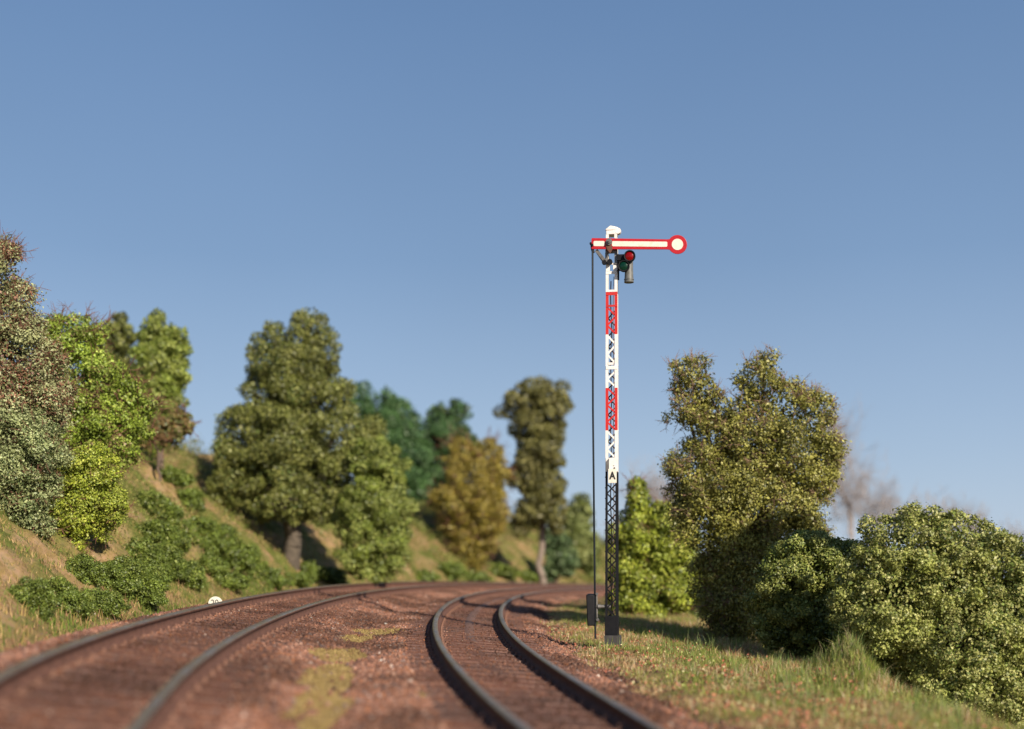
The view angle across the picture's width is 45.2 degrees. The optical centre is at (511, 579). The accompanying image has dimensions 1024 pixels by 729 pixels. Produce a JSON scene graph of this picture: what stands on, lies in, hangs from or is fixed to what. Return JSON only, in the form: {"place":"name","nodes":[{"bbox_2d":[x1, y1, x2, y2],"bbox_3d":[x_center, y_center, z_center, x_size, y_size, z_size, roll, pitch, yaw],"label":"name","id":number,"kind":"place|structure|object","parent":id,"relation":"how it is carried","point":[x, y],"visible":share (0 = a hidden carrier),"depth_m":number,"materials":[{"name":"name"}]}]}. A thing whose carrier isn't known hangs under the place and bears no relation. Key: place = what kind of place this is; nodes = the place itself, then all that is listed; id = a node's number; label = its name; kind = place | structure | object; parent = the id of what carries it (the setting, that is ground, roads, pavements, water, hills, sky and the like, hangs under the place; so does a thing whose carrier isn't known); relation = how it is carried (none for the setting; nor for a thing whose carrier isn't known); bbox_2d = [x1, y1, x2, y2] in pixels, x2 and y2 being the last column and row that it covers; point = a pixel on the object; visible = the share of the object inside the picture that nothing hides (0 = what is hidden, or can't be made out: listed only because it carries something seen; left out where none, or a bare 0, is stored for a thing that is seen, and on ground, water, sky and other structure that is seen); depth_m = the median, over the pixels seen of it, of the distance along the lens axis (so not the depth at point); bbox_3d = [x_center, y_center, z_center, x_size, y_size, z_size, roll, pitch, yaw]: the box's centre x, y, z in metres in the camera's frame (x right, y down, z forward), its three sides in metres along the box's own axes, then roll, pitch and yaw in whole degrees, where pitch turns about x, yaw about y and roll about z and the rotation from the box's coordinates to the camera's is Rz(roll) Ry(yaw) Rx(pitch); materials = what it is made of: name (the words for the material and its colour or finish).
{"place":"outdoors","nodes":[
{"label":"outdoors","id":0,"kind":"place"},
{"bbox_2d":[0,421,1021,728],"bbox_3d":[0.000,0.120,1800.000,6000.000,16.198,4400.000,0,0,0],"label":"ground","id":1,"kind":"structure","parent":0,"point":[38,543],"depth_m":21.55,"materials":[{"name":"soil"}]},
{"bbox_2d":[8,575,59,619],"bbox_3d":[-8.215,0.336,21.046,0.894,0.878,0.638,0,0,-24],"label":"shrub","id":2,"kind":"object","parent":1,"relation":"on","point":[40,594],"visible":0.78,"depth_m":20.93,"materials":[{"name":"green plant"}]},
{"bbox_2d":[0,390,80,540],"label":"grey shrub","id":3,"kind":"object","parent":1,"relation":"on","point":[26,463],"visible":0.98,"depth_m":25.92,"materials":[{"name":"green plant"}]},
{"bbox_2d":[0,220,85,506],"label":"red tree","id":4,"kind":"object","parent":1,"relation":"on","point":[37,377],"visible":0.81,"depth_m":26.63,"materials":[{"name":"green plant"}]},
{"bbox_2d":[45,576,78,597],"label":"shrub","id":5,"kind":"object","parent":1,"relation":"on","point":[59,586],"visible":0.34,"depth_m":22.70,"materials":[{"name":"green plant"}]},
{"bbox_2d":[58,586,98,619],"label":"shrub","id":6,"kind":"object","parent":1,"relation":"on","point":[84,603],"visible":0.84,"depth_m":22.39,"materials":[{"name":"green plant"}]},
{"bbox_2d":[64,551,107,586],"bbox_3d":[-9.118,-0.196,25.939,1.187,0.829,0.819,0,0,0],"label":"shrub","id":7,"kind":"object","parent":1,"relation":"on","point":[89,570],"visible":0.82,"depth_m":25.78,"materials":[{"name":"green plant"}]},
{"bbox_2d":[36,442,139,552],"bbox_3d":[-9.601,-1.799,27.618,2.437,2.775,1.678,0,0,0],"label":"light shrub","id":8,"kind":"object","parent":1,"relation":"on","point":[91,484],"visible":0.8,"depth_m":27.32,"materials":[{"name":"green plant"}]},
{"bbox_2d":[32,300,174,473],"bbox_3d":[-10.459,-4.178,31.000,3.912,5.851,2.444,0,0,0],"label":"light tree","id":9,"kind":"object","parent":1,"relation":"on","point":[103,415],"visible":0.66,"depth_m":30.69,"materials":[{"name":"green plant"}]},
{"bbox_2d":[82,311,136,382],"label":"dark tree","id":10,"kind":"object","parent":1,"relation":"on","point":[122,338],"visible":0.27,"depth_m":51.62,"materials":[{"name":"green plant"}]},
{"bbox_2d":[91,586,131,617],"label":"shrub","id":11,"kind":"object","parent":1,"relation":"on","point":[110,603],"visible":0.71,"depth_m":24.51,"materials":[{"name":"green plant"}]},
{"bbox_2d":[100,559,141,600],"bbox_3d":[-8.727,0.037,26.797,1.309,0.978,0.830,0,0,0],"label":"shrub","id":12,"kind":"object","parent":1,"relation":"on","point":[120,578],"visible":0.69,"depth_m":26.64,"materials":[{"name":"green plant"}]},
{"bbox_2d":[105,554,150,580],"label":"shrub","id":13,"kind":"object","parent":1,"relation":"on","point":[141,565],"visible":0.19,"depth_m":27.50,"materials":[{"name":"green plant"}]},
{"bbox_2d":[123,536,156,562],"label":"shrub","id":14,"kind":"object","parent":1,"relation":"on","point":[146,551],"visible":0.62,"depth_m":31.34,"materials":[{"name":"green plant"}]},
{"bbox_2d":[132,573,168,610],"bbox_3d":[-8.255,0.308,27.323,1.119,0.900,0.889,0,0,32],"label":"shrub","id":15,"kind":"object","parent":1,"relation":"on","point":[150,592],"visible":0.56,"depth_m":27.19,"materials":[{"name":"green plant"}]},
{"bbox_2d":[135,488,169,509],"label":"shrub","id":16,"kind":"object","parent":1,"relation":"on","point":[151,497],"visible":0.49,"depth_m":36.28,"materials":[{"name":"green plant"}]},
{"bbox_2d":[135,519,181,545],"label":"shrub","id":17,"kind":"object","parent":1,"relation":"on","point":[160,530],"visible":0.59,"depth_m":32.73,"materials":[{"name":"green plant"}]},
{"bbox_2d":[125,307,193,469],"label":"light tree","id":18,"kind":"object","parent":1,"relation":"on","point":[164,352],"visible":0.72,"depth_m":43.55,"materials":[{"name":"green plant"}]},
{"bbox_2d":[147,559,172,591],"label":"shrub","id":19,"kind":"object","parent":1,"relation":"on","point":[161,575],"visible":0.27,"depth_m":28.22,"materials":[{"name":"green plant"}]},
{"bbox_2d":[122,387,202,481],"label":"tree","id":20,"kind":"object","parent":1,"relation":"on","point":[178,425],"visible":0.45,"depth_m":40.78,"materials":[{"name":"brown plant"}]},
{"bbox_2d":[146,496,184,527],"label":"shrub","id":21,"kind":"object","parent":1,"relation":"on","point":[174,514],"visible":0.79,"depth_m":35.95,"materials":[{"name":"green plant"}]},
{"bbox_2d":[151,541,190,581],"bbox_3d":[-9.075,-0.413,32.022,1.383,1.234,1.188,0,0,0],"label":"shrub","id":22,"kind":"object","parent":1,"relation":"on","point":[172,561],"visible":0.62,"depth_m":31.82,"materials":[{"name":"green plant"}]},
{"bbox_2d":[160,464,195,488],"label":"shrub","id":23,"kind":"object","parent":1,"relation":"on","point":[175,476],"visible":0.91,"depth_m":41.58,"materials":[{"name":"green plant"}]},
{"bbox_2d":[170,525,192,554],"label":"shrub","id":24,"kind":"object","parent":1,"relation":"on","point":[185,545],"visible":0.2,"depth_m":34.68,"materials":[{"name":"green plant"}]},
{"bbox_2d":[176,486,206,511],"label":"shrub","id":25,"kind":"object","parent":1,"relation":"on","point":[191,497],"visible":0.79,"depth_m":41.17,"materials":[{"name":"green plant"}]},
{"bbox_2d":[180,559,206,591],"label":"shrub","id":26,"kind":"object","parent":1,"relation":"on","point":[196,579],"visible":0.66,"depth_m":32.39,"materials":[{"name":"green plant"}]},
{"bbox_2d":[179,515,225,537],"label":"shrub","id":27,"kind":"object","parent":1,"relation":"on","point":[203,524],"visible":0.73,"depth_m":37.40,"materials":[{"name":"green plant"}]},
{"bbox_2d":[190,529,232,556],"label":"shrub","id":28,"kind":"object","parent":1,"relation":"on","point":[216,544],"visible":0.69,"depth_m":37.21,"materials":[{"name":"green plant"}]},
{"bbox_2d":[196,550,230,576],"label":"shrub","id":29,"kind":"object","parent":1,"relation":"on","point":[214,564],"visible":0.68,"depth_m":35.44,"materials":[{"name":"green plant"}]},
{"bbox_2d":[208,596,221,603],"bbox_3d":[-6.638,0.623,27.503,0.312,0.486,0.054,0,0,-4],"label":"distance sign","id":30,"kind":"object","parent":1,"relation":"on","point":[215,599],"visible":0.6,"depth_m":27.48,"materials":[{"name":"beige ceramic"}]},
{"bbox_2d":[217,522,242,546],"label":"shrub","id":31,"kind":"object","parent":1,"relation":"on","point":[231,533],"visible":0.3,"depth_m":39.89,"materials":[{"name":"green plant"}]},
{"bbox_2d":[212,568,252,591],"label":"shrub","id":32,"kind":"object","parent":1,"relation":"on","point":[235,580],"visible":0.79,"depth_m":35.62,"materials":[{"name":"green plant"}]},
{"bbox_2d":[220,544,257,571],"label":"shrub","id":33,"kind":"object","parent":1,"relation":"on","point":[242,559],"visible":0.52,"depth_m":38.49,"materials":[{"name":"green plant"}]},
{"bbox_2d":[235,542,262,562],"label":"shrub","id":34,"kind":"object","parent":1,"relation":"on","point":[252,546],"visible":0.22,"depth_m":40.32,"materials":[{"name":"green plant"}]},
{"bbox_2d":[247,559,282,579],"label":"shrub","id":35,"kind":"object","parent":1,"relation":"on","point":[265,569],"visible":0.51,"depth_m":40.29,"materials":[{"name":"green plant"}]},
{"bbox_2d":[257,572,294,589],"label":"shrub","id":36,"kind":"object","parent":1,"relation":"on","point":[279,582],"visible":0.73,"depth_m":40.27,"materials":[{"name":"green plant"}]},
{"bbox_2d":[205,307,388,569],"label":"great tree","id":37,"kind":"object","parent":1,"relation":"on","point":[294,473],"visible":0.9,"depth_m":45.32,"materials":[{"name":"green plant"}]},
{"bbox_2d":[283,570,313,587],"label":"shrub","id":38,"kind":"object","parent":1,"relation":"on","point":[301,579],"visible":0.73,"depth_m":42.58,"materials":[{"name":"green plant"}]},
{"bbox_2d":[0,446,609,650],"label":"turf","id":39,"kind":"structure","parent":1,"relation":"on","point":[87,626],"depth_m":31.51,"materials":[{"name":"green plant"}]},
{"bbox_2d":[0,406,614,636],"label":"scrub","id":40,"kind":"object","parent":1,"relation":"on","point":[433,513],"visible":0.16,"depth_m":49.81,"materials":[{"name":"green plant"}]},
{"bbox_2d":[300,559,328,582],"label":"shrub","id":41,"kind":"object","parent":1,"relation":"on","point":[316,571],"visible":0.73,"depth_m":45.99,"materials":[{"name":"green plant"}]},
{"bbox_2d":[321,566,347,584],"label":"shrub","id":42,"kind":"object","parent":1,"relation":"on","point":[337,576],"visible":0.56,"depth_m":47.46,"materials":[{"name":"green plant"}]},
{"bbox_2d":[275,627,424,728],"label":"moss","id":43,"kind":"object","parent":1,"relation":"on","point":[334,677],"visible":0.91,"depth_m":15.69,"materials":[{"name":"green plant"}]},
{"bbox_2d":[328,434,419,586],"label":"bright shrub","id":44,"kind":"object","parent":1,"relation":"on","point":[358,523],"visible":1,"depth_m":44.51,"materials":[{"name":"green plant"}]},
{"bbox_2d":[0,587,761,728],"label":"ballast","id":45,"kind":"structure","parent":1,"relation":"on","point":[383,671],"depth_m":16.24,"materials":[{"name":"stone"}]},
{"bbox_2d":[347,379,433,505],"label":"pine tree","id":46,"kind":"object","parent":1,"relation":"on","point":[404,429],"visible":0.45,"depth_m":79.31,"materials":[{"name":"green plant"}]},
{"bbox_2d":[415,568,440,580],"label":"shrub","id":47,"kind":"object","parent":1,"relation":"on","point":[424,574],"visible":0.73,"depth_m":59.62,"materials":[{"name":"green plant"}]},
{"bbox_2d":[0,581,888,728],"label":"railway track","id":48,"kind":"structure","parent":1,"relation":"on","point":[159,710],"depth_m":16.13,"materials":[{"name":"metal"}]},
{"bbox_2d":[414,398,483,511],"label":"pine tree","id":49,"kind":"object","parent":1,"relation":"on","point":[440,419],"visible":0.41,"depth_m":81.23,"materials":[{"name":"green plant"}]},
{"bbox_2d":[437,560,467,580],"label":"shrub","id":50,"kind":"object","parent":1,"relation":"on","point":[450,569],"visible":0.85,"depth_m":63.97,"materials":[{"name":"green plant"}]},
{"bbox_2d":[422,424,518,581],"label":"ochre bush","id":51,"kind":"object","parent":1,"relation":"on","point":[488,477],"visible":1,"depth_m":68.47,"materials":[{"name":"yellow plant"}]},
{"bbox_2d":[462,570,493,581],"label":"shrub","id":52,"kind":"object","parent":1,"relation":"on","point":[480,576],"visible":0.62,"depth_m":66.68,"materials":[{"name":"green plant"}]},
{"bbox_2d":[486,562,518,579],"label":"shrub","id":53,"kind":"object","parent":1,"relation":"on","point":[501,569],"visible":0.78,"depth_m":71.62,"materials":[{"name":"green plant"}]},
{"bbox_2d":[515,569,538,582],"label":"shrub","id":54,"kind":"object","parent":1,"relation":"on","point":[525,575],"visible":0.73,"depth_m":74.08,"materials":[{"name":"green plant"}]},
{"bbox_2d":[492,375,574,583],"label":"olive tree","id":55,"kind":"object","parent":1,"relation":"on","point":[539,437],"visible":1,"depth_m":69.40,"materials":[{"name":"green plant"}]},
{"bbox_2d":[534,528,579,582],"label":"green shrub","id":56,"kind":"object","parent":1,"relation":"on","point":[561,561],"visible":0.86,"depth_m":75.53,"materials":[{"name":"green plant"}]},
{"bbox_2d":[560,492,601,577],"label":"pale tree","id":57,"kind":"object","parent":1,"relation":"on","point":[578,525],"visible":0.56,"depth_m":83.24,"materials":[{"name":"green plant"}]},
{"bbox_2d":[406,587,858,728],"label":"railway track","id":58,"kind":"structure","parent":1,"relation":"on","point":[488,708],"depth_m":17.34,"materials":[{"name":"metal"}]},
{"bbox_2d":[586,226,686,646],"bbox_3d":[2.518,-2.808,24.826,2.021,8.723,0.551,0,0,9],"label":"semaphore signal","id":59,"kind":"object","parent":1,"relation":"on","point":[675,244],"visible":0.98,"depth_m":24.86,"materials":[{"name":"white paint"}]},
{"bbox_2d":[613,450,677,508],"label":"bare tree","id":60,"kind":"object","parent":1,"relation":"on","point":[652,492],"visible":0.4,"depth_m":104.75,"materials":[{"name":"grey plant"}]},
{"bbox_2d":[596,469,701,617],"bbox_3d":[4.470,-0.741,39.058,3.298,5.545,2.932,0,0,-30],"label":"light shrub","id":61,"kind":"object","parent":1,"relation":"on","point":[648,584],"visible":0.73,"depth_m":38.49,"materials":[{"name":"green plant"}]},
{"bbox_2d":[667,526,710,620],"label":"light shrub","id":62,"kind":"object","parent":1,"relation":"on","point":[694,613],"visible":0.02,"depth_m":41.54,"materials":[{"name":"green plant"}]},
{"bbox_2d":[656,343,851,646],"bbox_3d":[5.881,-1.772,29.987,4.761,8.066,2.786,0,0,0],"label":"ragged tree","id":63,"kind":"object","parent":1,"relation":"on","point":[744,475],"visible":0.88,"depth_m":29.58,"materials":[{"name":"green plant"}]},
{"bbox_2d":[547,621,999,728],"bbox_3d":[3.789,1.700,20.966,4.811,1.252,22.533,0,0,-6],"label":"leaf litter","id":64,"kind":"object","parent":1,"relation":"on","point":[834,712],"visible":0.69,"depth_m":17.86,"materials":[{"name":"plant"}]},
{"bbox_2d":[536,601,1023,728],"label":"grass","id":65,"kind":"structure","parent":1,"relation":"on","point":[671,623],"depth_m":20.36,"materials":[{"name":"green plant"}]},
{"bbox_2d":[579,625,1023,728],"bbox_3d":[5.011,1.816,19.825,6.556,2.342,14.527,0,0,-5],"label":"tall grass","id":66,"kind":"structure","parent":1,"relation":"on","point":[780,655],"depth_m":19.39,"materials":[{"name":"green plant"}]},
{"bbox_2d":[741,528,877,661],"bbox_3d":[6.302,0.518,25.975,2.778,3.232,1.785,0,0,0],"label":"dark bush","id":67,"kind":"object","parent":1,"relation":"on","point":[795,575],"visible":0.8,"depth_m":25.49,"materials":[{"name":"green plant"}]},
{"bbox_2d":[818,386,917,540],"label":"bare tree","id":68,"kind":"object","parent":1,"relation":"on","point":[850,504],"visible":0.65,"depth_m":104.61,"materials":[{"name":"grey plant"}]},
{"bbox_2d":[823,500,1023,728],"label":"round bush","id":69,"kind":"object","parent":1,"relation":"on","point":[927,621],"visible":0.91,"depth_m":22.43,"materials":[{"name":"green plant"}]},
{"bbox_2d":[881,478,988,537],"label":"bare tree","id":70,"kind":"object","parent":1,"relation":"on","point":[942,502],"visible":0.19,"depth_m":104.49,"materials":[{"name":"grey plant"}]},
{"bbox_2d":[950,494,1023,555],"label":"bare tree","id":71,"kind":"object","parent":1,"relation":"on","point":[969,512],"visible":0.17,"depth_m":104.71,"materials":[{"name":"grey plant"}]},
{"bbox_2d":[0,0,1023,570],"label":"sky","id":72,"kind":"structure","parent":0,"point":[842,181],"materials":[{"name":"blue"}]}
]}

